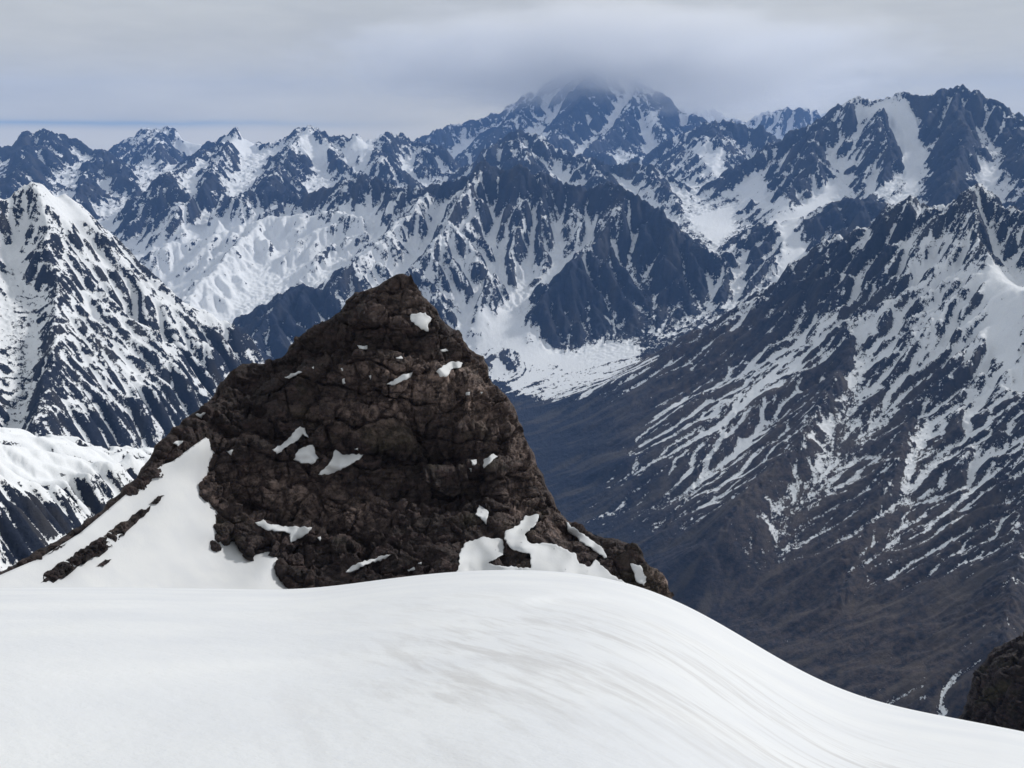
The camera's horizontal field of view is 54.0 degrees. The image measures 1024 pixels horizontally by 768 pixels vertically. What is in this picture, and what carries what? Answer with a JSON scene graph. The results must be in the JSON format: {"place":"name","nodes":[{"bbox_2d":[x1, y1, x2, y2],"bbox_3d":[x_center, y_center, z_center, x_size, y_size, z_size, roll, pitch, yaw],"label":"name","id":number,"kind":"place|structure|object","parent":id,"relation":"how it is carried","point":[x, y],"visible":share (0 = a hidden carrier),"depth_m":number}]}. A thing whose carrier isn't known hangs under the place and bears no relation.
{"place":"outdoors","nodes":[
{"label":"outdoors","id":0,"kind":"place"},
{"bbox_2d":[0,427,153,570],"bbox_3d":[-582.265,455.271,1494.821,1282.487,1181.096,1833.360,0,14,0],"label":"mountain","id":1,"kind":"structure","parent":0,"point":[54,488],"depth_m":980.21},
{"bbox_2d":[0,128,153,224],"bbox_3d":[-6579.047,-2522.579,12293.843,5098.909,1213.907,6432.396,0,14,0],"label":"mountain","id":2,"kind":"structure","parent":0,"point":[100,186],"depth_m":12136.71},
{"bbox_2d":[0,182,264,448],"bbox_3d":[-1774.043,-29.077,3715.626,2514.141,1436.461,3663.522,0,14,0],"label":"mountain","id":3,"kind":"structure","parent":0,"point":[108,339],"depth_m":2932.01},
{"bbox_2d":[0,437,287,588],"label":"snow slope","id":4,"kind":"structure","parent":0,"point":[164,542],"depth_m":118.15},
{"bbox_2d":[42,505,150,582],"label":"rock rib","id":5,"kind":"object","parent":4,"relation":"on","point":[98,547],"visible":0.93,"depth_m":107.04},
{"bbox_2d":[96,559,110,566],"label":"rock sliver","id":6,"kind":"object","parent":4,"relation":"on","point":[104,562],"visible":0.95,"depth_m":107.91},
{"bbox_2d":[151,495,163,503],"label":"rock sliver","id":7,"kind":"object","parent":4,"relation":"on","point":[157,500],"visible":0.98,"depth_m":120.63},
{"bbox_2d":[108,126,201,178],"bbox_3d":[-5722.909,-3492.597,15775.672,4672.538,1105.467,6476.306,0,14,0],"label":"mountain","id":8,"kind":"structure","parent":0,"point":[155,152],"depth_m":15518.25},
{"bbox_2d":[137,209,383,321],"bbox_3d":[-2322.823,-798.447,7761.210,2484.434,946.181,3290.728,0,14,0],"label":"mountain","id":9,"kind":"structure","parent":0,"point":[230,274],"depth_m":8248.13},
{"bbox_2d":[230,283,330,360],"bbox_3d":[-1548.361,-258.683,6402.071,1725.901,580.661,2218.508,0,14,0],"label":"mountain","id":10,"kind":"structure","parent":0,"point":[275,325],"depth_m":6681.96},
{"bbox_2d":[102,125,460,258],"bbox_3d":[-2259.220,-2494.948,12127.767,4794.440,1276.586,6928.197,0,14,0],"label":"mountain","id":11,"kind":"structure","parent":0,"point":[233,178],"depth_m":11150.88},
{"bbox_2d":[0,274,673,598],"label":"rock crag","id":12,"kind":"structure","parent":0,"point":[374,433],"depth_m":139.22},
{"bbox_2d":[0,570,1023,767],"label":"snowfield","id":13,"kind":"structure","parent":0,"point":[508,669],"depth_m":11.08},
{"bbox_2d":[0,0,1023,150],"label":"sky","id":14,"kind":"structure","parent":0,"point":[97,73]},
{"bbox_2d":[503,390,533,424],"bbox_3d":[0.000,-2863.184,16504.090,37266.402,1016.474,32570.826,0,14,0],"label":"valley floor","id":15,"kind":"structure","parent":0,"point":[513,396],"depth_m":6074.20},
{"bbox_2d":[478,346,563,391],"bbox_3d":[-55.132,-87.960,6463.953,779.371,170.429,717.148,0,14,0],"label":"mound","id":16,"kind":"object","parent":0,"point":[512,369],"visible":0.53,"depth_m":6503.83},
{"bbox_2d":[309,160,744,362],"bbox_3d":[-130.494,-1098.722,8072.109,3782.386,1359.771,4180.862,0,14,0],"label":"mountain","id":17,"kind":"structure","parent":0,"point":[540,266],"depth_m":7626.98},
{"bbox_2d":[413,61,713,166],"bbox_3d":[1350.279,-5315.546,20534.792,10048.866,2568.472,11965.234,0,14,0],"label":"mountain","id":18,"kind":"structure","parent":0,"point":[609,114],"depth_m":18990.17},
{"bbox_2d":[408,129,727,230],"bbox_3d":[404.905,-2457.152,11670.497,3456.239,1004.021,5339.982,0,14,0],"label":"mountain","id":19,"kind":"structure","parent":0,"point":[650,183],"depth_m":11649.31},
{"bbox_2d":[624,119,781,186],"bbox_3d":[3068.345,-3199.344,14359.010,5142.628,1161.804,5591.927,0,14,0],"label":"mountain","id":20,"kind":"structure","parent":0,"point":[704,153],"depth_m":14003.64},
{"bbox_2d":[673,101,745,123],"bbox_3d":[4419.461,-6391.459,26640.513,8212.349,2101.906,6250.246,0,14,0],"label":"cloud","id":21,"kind":"structure","parent":0,"point":[704,112],"depth_m":25388.99},
{"bbox_2d":[512,183,1023,717],"bbox_3d":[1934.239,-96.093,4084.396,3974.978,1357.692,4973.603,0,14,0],"label":"mountain","id":22,"kind":"structure","parent":0,"point":[810,461],"depth_m":3658.17},
{"bbox_2d":[746,106,826,139],"bbox_3d":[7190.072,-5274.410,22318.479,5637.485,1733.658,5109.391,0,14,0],"label":"mountain","id":23,"kind":"structure","parent":0,"point":[779,124],"depth_m":22104.02},
{"bbox_2d":[561,84,1023,372],"bbox_3d":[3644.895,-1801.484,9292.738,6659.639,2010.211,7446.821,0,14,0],"label":"mountain","id":24,"kind":"structure","parent":0,"point":[843,170],"depth_m":9387.07},
{"bbox_2d":[957,632,1023,731],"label":"rock buttress","id":25,"kind":"object","parent":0,"point":[995,696],"visible":0.58,"depth_m":285.71}
]}

